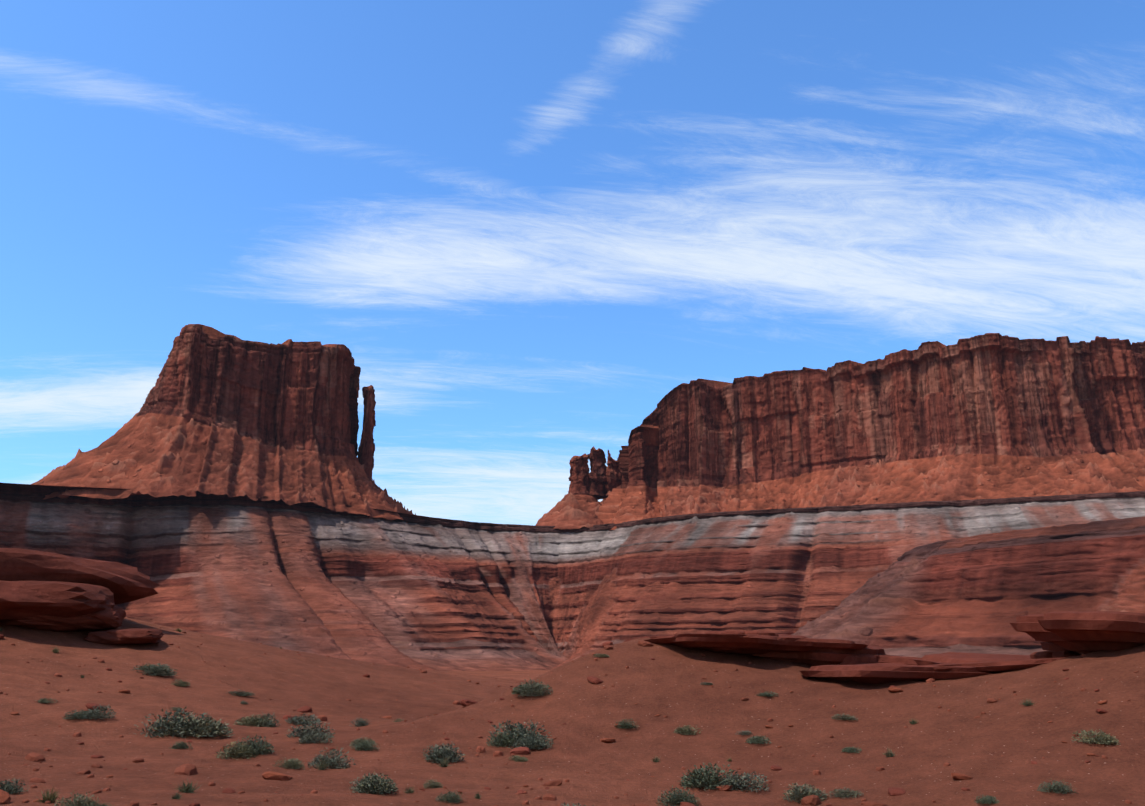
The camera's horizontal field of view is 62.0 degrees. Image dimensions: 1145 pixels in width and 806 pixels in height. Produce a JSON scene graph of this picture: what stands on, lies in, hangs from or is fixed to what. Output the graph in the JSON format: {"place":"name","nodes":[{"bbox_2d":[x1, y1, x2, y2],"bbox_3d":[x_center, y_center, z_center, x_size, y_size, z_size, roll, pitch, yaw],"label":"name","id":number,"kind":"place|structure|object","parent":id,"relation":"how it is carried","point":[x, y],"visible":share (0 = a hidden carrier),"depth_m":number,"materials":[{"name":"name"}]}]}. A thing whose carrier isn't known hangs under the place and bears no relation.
{"place":"outdoors","nodes":[
{"label":"outdoors","id":0,"kind":"place"},
{"bbox_2d":[349,774,397,793],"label":"shrub","id":1,"kind":"object","parent":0,"point":[372,787],"visible":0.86,"depth_m":15.52,"materials":[{"name":"green plant"}]},
{"bbox_2d":[0,617,1144,805],"bbox_3d":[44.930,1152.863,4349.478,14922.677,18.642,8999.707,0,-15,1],"label":"ground","id":2,"kind":"structure","parent":0,"point":[668,681],"depth_m":21.94,"materials":[{"name":"sand"}]},
{"bbox_2d":[0,789,10,804],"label":"stone","id":3,"kind":"object","parent":2,"relation":"on","point":[5,797],"visible":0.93,"depth_m":12.08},
{"bbox_2d":[0,777,28,793],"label":"shrub","id":4,"kind":"object","parent":2,"relation":"on","point":[8,787],"visible":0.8,"depth_m":13.73,"materials":[{"name":"green plant"}]},
{"bbox_2d":[25,752,44,761],"bbox_3d":[-10.387,6.896,18.426,0.339,0.226,0.308,9,-19,27],"label":"stone","id":5,"kind":"object","parent":2,"relation":"on","point":[37,757],"visible":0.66,"depth_m":18.35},
{"bbox_2d":[30,777,45,782],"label":"stone","id":6,"kind":"object","parent":2,"relation":"on","point":[37,780],"visible":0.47,"depth_m":15.23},
{"bbox_2d":[35,697,57,702],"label":"tuft","id":7,"kind":"object","parent":2,"relation":"on","point":[43,700],"visible":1,"depth_m":24.90,"materials":[{"name":"green plant"}]},
{"bbox_2d":[34,788,60,802],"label":"tuft","id":8,"kind":"object","parent":2,"relation":"on","point":[52,798],"visible":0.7,"depth_m":12.31,"materials":[{"name":"green plant"}]},
{"bbox_2d":[0,580,114,622],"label":"boulder","id":9,"kind":"object","parent":2,"relation":"on","point":[22,600],"visible":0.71,"depth_m":34.95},
{"bbox_2d":[0,548,159,604],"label":"rock slab","id":10,"kind":"structure","parent":9,"relation":"on","point":[124,583],"depth_m":38.30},
{"bbox_2d":[22,607,125,630],"bbox_3d":[-20.075,8.670,38.168,3.942,1.059,5.153,5,-15,-23],"label":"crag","id":11,"kind":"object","parent":2,"relation":"on","point":[112,618],"visible":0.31,"depth_m":36.71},
{"bbox_2d":[0,615,121,630],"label":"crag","id":12,"kind":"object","parent":11,"relation":"on","point":[85,622],"visible":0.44,"depth_m":35.66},
{"bbox_2d":[53,790,103,805],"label":"shrub","id":13,"kind":"object","parent":2,"relation":"on","point":[76,802],"visible":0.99,"depth_m":11.45,"materials":[{"name":"green plant"}]},
{"bbox_2d":[63,710,94,719],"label":"shrub","id":14,"kind":"object","parent":2,"relation":"on","point":[78,715],"visible":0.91,"depth_m":23.35,"materials":[{"name":"green plant"}]},
{"bbox_2d":[76,770,90,774],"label":"stone","id":15,"kind":"object","parent":2,"relation":"on","point":[83,772],"visible":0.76,"depth_m":16.77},
{"bbox_2d":[85,703,105,709],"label":"stone","id":16,"kind":"object","parent":2,"relation":"on","point":[89,705],"visible":0.57,"depth_m":24.62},
{"bbox_2d":[84,704,116,719],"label":"shrub","id":17,"kind":"object","parent":2,"relation":"on","point":[97,712],"visible":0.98,"depth_m":23.59,"materials":[{"name":"green plant"}]},
{"bbox_2d":[84,628,162,644],"bbox_3d":[-17.475,9.198,37.448,2.739,0.642,3.099,0,-13,-11],"label":"boulder","id":18,"kind":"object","parent":2,"relation":"on","point":[134,636],"visible":0.94,"depth_m":36.23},
{"bbox_2d":[132,758,143,762],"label":"stone","id":19,"kind":"object","parent":2,"relation":"on","point":[137,760],"visible":0.97,"depth_m":18.76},
{"bbox_2d":[132,663,177,675],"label":"shrub","id":20,"kind":"object","parent":2,"relation":"on","point":[162,670],"visible":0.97,"depth_m":32.57,"materials":[{"name":"green plant"}]},
{"bbox_2d":[134,706,213,737],"bbox_3d":[-9.505,7.664,22.947,1.338,0.695,1.982,-14,-20,43],"label":"shrub","id":21,"kind":"object","parent":2,"relation":"on","point":[158,724],"visible":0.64,"depth_m":22.65,"materials":[{"name":"green plant"}]},
{"bbox_2d":[168,741,192,749],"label":"tuft","id":22,"kind":"object","parent":2,"relation":"on","point":[182,745],"visible":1,"depth_m":20.78,"materials":[{"name":"green plant"}]},
{"bbox_2d":[171,679,190,686],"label":"shrub","id":23,"kind":"object","parent":2,"relation":"on","point":[180,683],"visible":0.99,"depth_m":31.37,"materials":[{"name":"green plant"}]},
{"bbox_2d":[174,763,197,774],"bbox_3d":[-6.932,6.626,17.059,0.372,0.273,0.444,-5,-5,-3],"label":"stone","id":24,"kind":"object","parent":2,"relation":"on","point":[187,769],"visible":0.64,"depth_m":16.96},
{"bbox_2d":[175,779,201,793],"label":"tuft","id":25,"kind":"object","parent":2,"relation":"on","point":[187,788],"visible":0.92,"depth_m":14.58,"materials":[{"name":"green plant"}]},
{"bbox_2d":[153,711,234,738],"bbox_3d":[-9.034,7.690,22.896,1.982,0.656,1.550,-3,-15,10],"label":"shrub","id":26,"kind":"object","parent":2,"relation":"on","point":[198,730],"visible":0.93,"depth_m":22.66,"materials":[{"name":"green plant"}]},
{"bbox_2d":[222,788,235,792],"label":"stone","id":27,"kind":"object","parent":2,"relation":"on","point":[228,790],"visible":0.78,"depth_m":14.90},
{"bbox_2d":[214,741,259,759],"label":"shrub","id":28,"kind":"object","parent":2,"relation":"on","point":[234,752],"visible":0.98,"depth_m":19.92,"materials":[{"name":"green plant"}]},
{"bbox_2d":[226,689,254,695],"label":"shrub","id":29,"kind":"object","parent":2,"relation":"on","point":[242,693],"visible":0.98,"depth_m":31.67,"materials":[{"name":"green plant"}]},
{"bbox_2d":[233,714,272,726],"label":"shrub","id":30,"kind":"object","parent":2,"relation":"on","point":[245,722],"visible":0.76,"depth_m":25.71,"materials":[{"name":"green plant"}]},
{"bbox_2d":[232,734,275,754],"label":"shrub","id":31,"kind":"object","parent":2,"relation":"on","point":[261,746],"visible":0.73,"depth_m":20.46,"materials":[{"name":"green plant"}]},
{"bbox_2d":[250,712,279,726],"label":"shrub","id":32,"kind":"object","parent":2,"relation":"on","point":[269,723],"visible":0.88,"depth_m":25.89,"materials":[{"name":"green plant"}]},
{"bbox_2d":[262,771,291,780],"bbox_3d":[-5.232,6.624,16.857,0.525,0.168,0.508,13,-23,-6],"label":"stone","id":33,"kind":"object","parent":2,"relation":"on","point":[269,775],"visible":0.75,"depth_m":16.66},
{"bbox_2d":[275,758,304,768],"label":"shrub","id":34,"kind":"object","parent":2,"relation":"on","point":[290,763],"visible":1,"depth_m":18.73,"materials":[{"name":"green plant"}]},
{"bbox_2d":[284,713,321,724],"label":"shrub","id":35,"kind":"object","parent":2,"relation":"on","point":[296,720],"visible":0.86,"depth_m":26.88,"materials":[{"name":"green plant"}]},
{"bbox_2d":[297,706,311,712],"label":"stone","id":36,"kind":"object","parent":2,"relation":"on","point":[304,709],"visible":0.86,"depth_m":30.46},
{"bbox_2d":[286,719,334,738],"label":"shrub","id":37,"kind":"object","parent":2,"relation":"on","point":[300,733],"visible":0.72,"depth_m":23.01,"materials":[{"name":"green plant"}]},
{"bbox_2d":[296,731,333,743],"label":"shrub","id":38,"kind":"object","parent":2,"relation":"on","point":[308,738],"visible":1,"depth_m":22.05,"materials":[{"name":"green plant"}]},
{"bbox_2d":[316,715,326,720],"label":"stone","id":39,"kind":"object","parent":2,"relation":"on","point":[322,717],"visible":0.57,"depth_m":28.11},
{"bbox_2d":[315,758,328,769],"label":"tuft","id":40,"kind":"object","parent":2,"relation":"on","point":[322,766],"visible":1,"depth_m":18.51,"materials":[{"name":"green plant"}]},
{"bbox_2d":[307,747,354,768],"bbox_3d":[-4.825,7.094,19.089,1.086,0.427,0.793,-5,-15,17],"label":"shrub","id":41,"kind":"object","parent":2,"relation":"on","point":[334,760],"visible":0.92,"depth_m":18.96,"materials":[{"name":"green plant"}]},
{"bbox_2d":[349,717,369,726],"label":"shrub","id":42,"kind":"object","parent":2,"relation":"on","point":[362,722],"visible":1,"depth_m":25.56,"materials":[{"name":"green plant"}]},
{"bbox_2d":[348,737,376,746],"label":"shrub","id":43,"kind":"object","parent":2,"relation":"on","point":[359,740],"visible":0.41,"depth_m":21.93,"materials":[{"name":"green plant"}]},
{"bbox_2d":[350,740,378,750],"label":"shrub","id":44,"kind":"object","parent":2,"relation":"on","point":[362,746],"visible":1,"depth_m":21.37,"materials":[{"name":"green plant"}]},
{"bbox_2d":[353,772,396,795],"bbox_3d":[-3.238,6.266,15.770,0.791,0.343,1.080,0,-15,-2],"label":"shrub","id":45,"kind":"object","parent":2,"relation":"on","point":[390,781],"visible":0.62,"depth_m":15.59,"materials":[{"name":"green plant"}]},
{"bbox_2d":[423,780,442,788],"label":"tuft","id":46,"kind":"object","parent":2,"relation":"on","point":[432,784],"visible":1,"depth_m":16.53,"materials":[{"name":"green plant"}]},
{"bbox_2d":[421,743,455,758],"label":"shrub","id":47,"kind":"object","parent":2,"relation":"on","point":[434,748],"visible":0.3,"depth_m":20.25,"materials":[{"name":"green plant"}]},
{"bbox_2d":[437,756,452,766],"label":"tuft","id":48,"kind":"object","parent":2,"relation":"on","point":[444,764],"visible":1,"depth_m":19.33,"materials":[{"name":"green plant"}]},
{"bbox_2d":[425,743,465,763],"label":"shrub","id":49,"kind":"object","parent":2,"relation":"on","point":[437,756],"visible":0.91,"depth_m":19.99,"materials":[{"name":"green plant"}]},
{"bbox_2d":[436,789,466,803],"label":"shrub","id":50,"kind":"object","parent":2,"relation":"on","point":[451,796],"visible":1,"depth_m":14.95,"materials":[{"name":"green plant"}]},
{"bbox_2d":[460,699,477,706],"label":"stone","id":51,"kind":"object","parent":2,"relation":"on","point":[465,702],"visible":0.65,"depth_m":26.59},
{"bbox_2d":[476,746,484,752],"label":"stone","id":52,"kind":"object","parent":2,"relation":"on","point":[479,749],"visible":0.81,"depth_m":21.40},
{"bbox_2d":[493,751,502,756],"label":"stone","id":53,"kind":"object","parent":2,"relation":"on","point":[497,753],"visible":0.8,"depth_m":21.00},
{"bbox_2d":[486,732,516,747],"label":"shrub","id":54,"kind":"object","parent":2,"relation":"on","point":[499,741],"visible":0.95,"depth_m":22.04,"materials":[{"name":"green plant"}]},
{"bbox_2d":[507,755,527,761],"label":"tuft","id":55,"kind":"object","parent":2,"relation":"on","point":[518,758],"visible":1,"depth_m":20.50,"materials":[{"name":"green plant"}]},
{"bbox_2d":[486,718,550,741],"bbox_3d":[-1.274,7.715,22.554,1.618,0.573,1.247,3,-15,-9],"label":"shrub","id":56,"kind":"object","parent":2,"relation":"on","point":[519,731],"visible":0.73,"depth_m":22.39,"materials":[{"name":"green plant"}]},
{"bbox_2d":[510,747,529,754],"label":"stone","id":57,"kind":"object","parent":2,"relation":"on","point":[521,751],"visible":0.9,"depth_m":21.11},
{"bbox_2d":[509,732,553,749],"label":"shrub","id":58,"kind":"object","parent":2,"relation":"on","point":[519,744],"visible":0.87,"depth_m":21.68,"materials":[{"name":"green plant"}]},
{"bbox_2d":[512,683,551,694],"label":"shrub","id":59,"kind":"object","parent":2,"relation":"on","point":[514,691],"visible":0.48,"depth_m":26.30,"materials":[{"name":"green plant"}]},
{"bbox_2d":[515,734,550,748],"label":"shrub","id":60,"kind":"object","parent":2,"relation":"on","point":[539,743],"visible":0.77,"depth_m":21.65,"materials":[{"name":"green plant"}]},
{"bbox_2d":[516,679,552,696],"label":"shrub","id":61,"kind":"object","parent":2,"relation":"on","point":[536,690],"visible":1,"depth_m":26.03,"materials":[{"name":"green plant"}]},
{"bbox_2d":[543,794,555,800],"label":"stone","id":62,"kind":"object","parent":2,"relation":"on","point":[551,797],"visible":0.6,"depth_m":15.75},
{"bbox_2d":[542,779,561,785],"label":"stone","id":63,"kind":"object","parent":2,"relation":"on","point":[554,783],"visible":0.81,"depth_m":17.45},
{"bbox_2d":[587,676,602,683],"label":"stone","id":64,"kind":"object","parent":2,"relation":"on","point":[593,680],"visible":0.96,"depth_m":26.67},
{"bbox_2d":[600,738,615,742],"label":"stone","id":65,"kind":"object","parent":2,"relation":"on","point":[608,740],"visible":0.98,"depth_m":22.14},
{"bbox_2d":[614,719,638,728],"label":"shrub","id":66,"kind":"object","parent":2,"relation":"on","point":[625,725],"visible":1,"depth_m":23.09,"materials":[{"name":"green plant"}]},
{"bbox_2d":[637,640,653,646],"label":"stone","id":67,"kind":"object","parent":2,"relation":"on","point":[643,643],"visible":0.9,"depth_m":29.99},
{"bbox_2d":[656,785,698,805],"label":"shrub","id":68,"kind":"object","parent":2,"relation":"on","point":[674,797],"visible":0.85,"depth_m":16.14,"materials":[{"name":"green plant"}]},
{"bbox_2d":[679,802,694,805],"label":"stone","id":69,"kind":"object","parent":2,"relation":"on","point":[685,804],"visible":1,"depth_m":15.81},
{"bbox_2d":[673,725,701,734],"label":"shrub","id":70,"kind":"object","parent":2,"relation":"on","point":[684,731],"visible":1,"depth_m":22.64,"materials":[{"name":"green plant"}]},
{"bbox_2d":[677,762,740,791],"bbox_3d":[2.633,7.087,18.217,1.277,0.517,1.454,1,-15,-2],"label":"shrub","id":71,"kind":"object","parent":2,"relation":"on","point":[712,782],"visible":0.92,"depth_m":18.03,"materials":[{"name":"green plant"}]},
{"bbox_2d":[715,785,732,790],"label":"stone","id":72,"kind":"object","parent":2,"relation":"on","point":[725,788],"visible":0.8,"depth_m":17.69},
{"bbox_2d":[721,771,770,791],"bbox_3d":[3.213,7.090,17.966,1.066,0.387,1.243,-3,-15,11],"label":"shrub","id":73,"kind":"object","parent":2,"relation":"on","point":[738,783],"visible":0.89,"depth_m":17.88,"materials":[{"name":"green plant"}]},
{"bbox_2d":[644,633,867,654],"bbox_3d":[5.538,8.012,31.140,6.402,0.516,7.424,11,-19,-25],"label":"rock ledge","id":74,"kind":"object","parent":2,"relation":"on","point":[747,644],"depth_m":28.81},
{"bbox_2d":[705,631,778,636],"bbox_3d":[5.738,8.135,32.094,2.303,0.898,3.818,13,-20,-41],"label":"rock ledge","id":75,"kind":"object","parent":74,"relation":"on","point":[768,633],"depth_m":31.14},
{"bbox_2d":[704,634,807,649],"bbox_3d":[6.050,8.210,32.542,4.494,0.749,7.436,0,-15,-1],"label":"rock ledge","id":76,"kind":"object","parent":2,"relation":"on","point":[783,635],"depth_m":31.95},
{"bbox_2d":[745,735,770,743],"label":"tuft","id":77,"kind":"object","parent":2,"relation":"on","point":[758,739],"visible":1,"depth_m":21.74,"materials":[{"name":"green plant"}]},
{"bbox_2d":[755,691,778,696],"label":"tuft","id":78,"kind":"object","parent":2,"relation":"on","point":[766,694],"visible":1,"depth_m":25.21,"materials":[{"name":"green plant"}]},
{"bbox_2d":[771,765,782,770],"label":"stone","id":79,"kind":"object","parent":2,"relation":"on","point":[775,767],"visible":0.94,"depth_m":19.65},
{"bbox_2d":[782,782,828,802],"bbox_3d":[4.139,6.886,16.900,0.959,0.338,0.884,11,-18,-35],"label":"shrub","id":80,"kind":"object","parent":2,"relation":"on","point":[798,794],"visible":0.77,"depth_m":16.80,"materials":[{"name":"green plant"}]},
{"bbox_2d":[801,795,820,805],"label":"stone","id":81,"kind":"object","parent":2,"relation":"on","point":[812,800],"visible":0.98,"depth_m":16.37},
{"bbox_2d":[749,646,890,665],"bbox_3d":[7.871,8.254,31.008,5.198,0.944,4.483,7,-13,-16],"label":"rock ledge","id":82,"kind":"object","parent":2,"relation":"on","point":[827,656],"depth_m":29.26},
{"bbox_2d":[831,713,857,720],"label":"tuft","id":83,"kind":"object","parent":2,"relation":"on","point":[845,717],"visible":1,"depth_m":22.62,"materials":[{"name":"green plant"}]},
{"bbox_2d":[829,787,863,798],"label":"shrub","id":84,"kind":"object","parent":2,"relation":"on","point":[841,793],"visible":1,"depth_m":16.74,"materials":[{"name":"green plant"}]},
{"bbox_2d":[841,746,862,752],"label":"shrub","id":85,"kind":"object","parent":2,"relation":"on","point":[852,749],"visible":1,"depth_m":20.17,"materials":[{"name":"green plant"}]},
{"bbox_2d":[837,655,876,664],"bbox_3d":[8.700,8.331,29.546,2.420,0.958,1.758,0,-18,0],"label":"rock","id":86,"kind":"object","parent":2,"relation":"on","point":[853,659],"depth_m":28.92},
{"bbox_2d":[860,801,887,805],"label":"stone","id":87,"kind":"object","parent":2,"relation":"on","point":[868,803],"visible":1,"depth_m":15.78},
{"bbox_2d":[861,663,905,664],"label":"ridge slab","id":88,"kind":"structure","parent":2,"relation":"on","point":[886,663],"depth_m":28.78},
{"bbox_2d":[883,747,895,756],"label":"tuft","id":89,"kind":"object","parent":2,"relation":"on","point":[890,754],"visible":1,"depth_m":19.44,"materials":[{"name":"green plant"}]},
{"bbox_2d":[888,687,903,691],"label":"stone","id":90,"kind":"object","parent":2,"relation":"on","point":[892,689],"visible":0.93,"depth_m":24.30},
{"bbox_2d":[800,664,992,683],"bbox_3d":[10.068,8.009,27.649,7.440,0.659,6.416,11,-19,-28],"label":"rock ledge","id":91,"kind":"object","parent":2,"relation":"on","point":[872,673],"depth_m":25.23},
{"bbox_2d":[888,787,905,795],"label":"stone","id":92,"kind":"object","parent":2,"relation":"on","point":[894,791],"visible":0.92,"depth_m":16.51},
{"bbox_2d":[877,655,920,664],"bbox_3d":[10.134,8.443,30.226,5.059,0.957,3.057,0,-15,1],"label":"rock","id":93,"kind":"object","parent":2,"relation":"on","point":[897,659],"depth_m":29.11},
{"bbox_2d":[951,773,972,779],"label":"stone","id":94,"kind":"object","parent":2,"relation":"on","point":[958,776],"visible":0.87,"depth_m":16.73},
{"bbox_2d":[913,652,1030,664],"bbox_3d":[13.106,7.563,26.990,4.788,0.996,6.456,22,-26,-54],"label":"rock ledge","id":95,"kind":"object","parent":2,"relation":"on","point":[946,658],"depth_m":27.36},
{"bbox_2d":[974,794,999,804],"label":"shrub","id":96,"kind":"object","parent":2,"relation":"on","point":[984,800],"visible":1,"depth_m":15.17,"materials":[{"name":"green plant"}]},
{"bbox_2d":[924,657,1065,671],"bbox_3d":[11.663,7.581,26.937,5.426,0.487,6.291,5,-19,-24],"label":"rock ledge","id":97,"kind":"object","parent":2,"relation":"on","point":[996,666],"depth_m":24.64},
{"bbox_2d":[1019,699,1033,705],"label":"tuft","id":98,"kind":"object","parent":2,"relation":"on","point":[1029,703],"visible":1,"depth_m":20.81,"materials":[{"name":"green plant"}]},
{"bbox_2d":[1030,651,1078,658],"bbox_3d":[14.167,7.413,26.819,3.500,0.942,2.122,11,-21,-43],"label":"rock","id":99,"kind":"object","parent":2,"relation":"on","point":[1048,654],"depth_m":26.21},
{"bbox_2d":[1036,779,1078,793],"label":"shrub","id":100,"kind":"object","parent":2,"relation":"on","point":[1054,788],"visible":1,"depth_m":15.45,"materials":[{"name":"green plant"}]},
{"bbox_2d":[1040,641,1095,654],"bbox_3d":[15.585,6.907,26.241,4.573,0.843,6.295,5,-12,-12],"label":"rock","id":101,"kind":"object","parent":2,"relation":"on","point":[1048,646],"depth_m":26.24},
{"bbox_2d":[1010,611,1144,650],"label":"rock ledge","id":102,"kind":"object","parent":2,"relation":"on","point":[1093,630],"depth_m":23.26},
{"bbox_2d":[1071,728,1118,744],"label":"shrub","id":103,"kind":"object","parent":2,"relation":"on","point":[1103,738],"visible":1,"depth_m":17.66,"materials":[{"name":"green plant"}]},
{"bbox_2d":[0,483,1144,670],"bbox_3d":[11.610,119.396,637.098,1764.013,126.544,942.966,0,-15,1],"label":"bench slopes","id":104,"kind":"structure","parent":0,"point":[426,593],"depth_m":634.45,"materials":[{"name":"stone"}]},
{"bbox_2d":[32,324,415,522],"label":"butte","id":105,"kind":"object","parent":104,"relation":"on","point":[219,413],"visible":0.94,"depth_m":707.22,"materials":[{"name":"stone"}]},
{"bbox_2d":[357,385,375,484],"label":"rock spire","id":106,"kind":"structure","parent":105,"relation":"on","point":[366,450],"depth_m":768.71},
{"bbox_2d":[535,453,603,529],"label":"butte","id":107,"kind":"object","parent":104,"relation":"on","point":[578,505],"visible":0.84,"depth_m":831.72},
{"bbox_2d":[595,333,1144,530],"bbox_3d":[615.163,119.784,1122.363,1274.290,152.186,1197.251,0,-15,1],"label":"mesa","id":108,"kind":"structure","parent":104,"relation":"on","point":[991,415],"depth_m":766.61,"materials":[{"name":"stone"}]},
{"bbox_2d":[587,446,607,499],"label":"rock spire","id":109,"kind":"structure","parent":108,"relation":"on","point":[597,477],"depth_m":853.89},
{"bbox_2d":[603,450,621,497],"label":"rock spire","id":110,"kind":"structure","parent":108,"relation":"on","point":[614,475],"depth_m":853.09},
{"bbox_2d":[0,0,1144,525],"label":"sky","id":111,"kind":"structure","parent":0,"point":[524,225],"materials":[{"name":"blue"}]},
{"bbox_2d":[791,516,1144,657],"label":"spur","id":112,"kind":"structure","parent":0,"point":[977,593],"depth_m":237.37,"materials":[{"name":"stone"}]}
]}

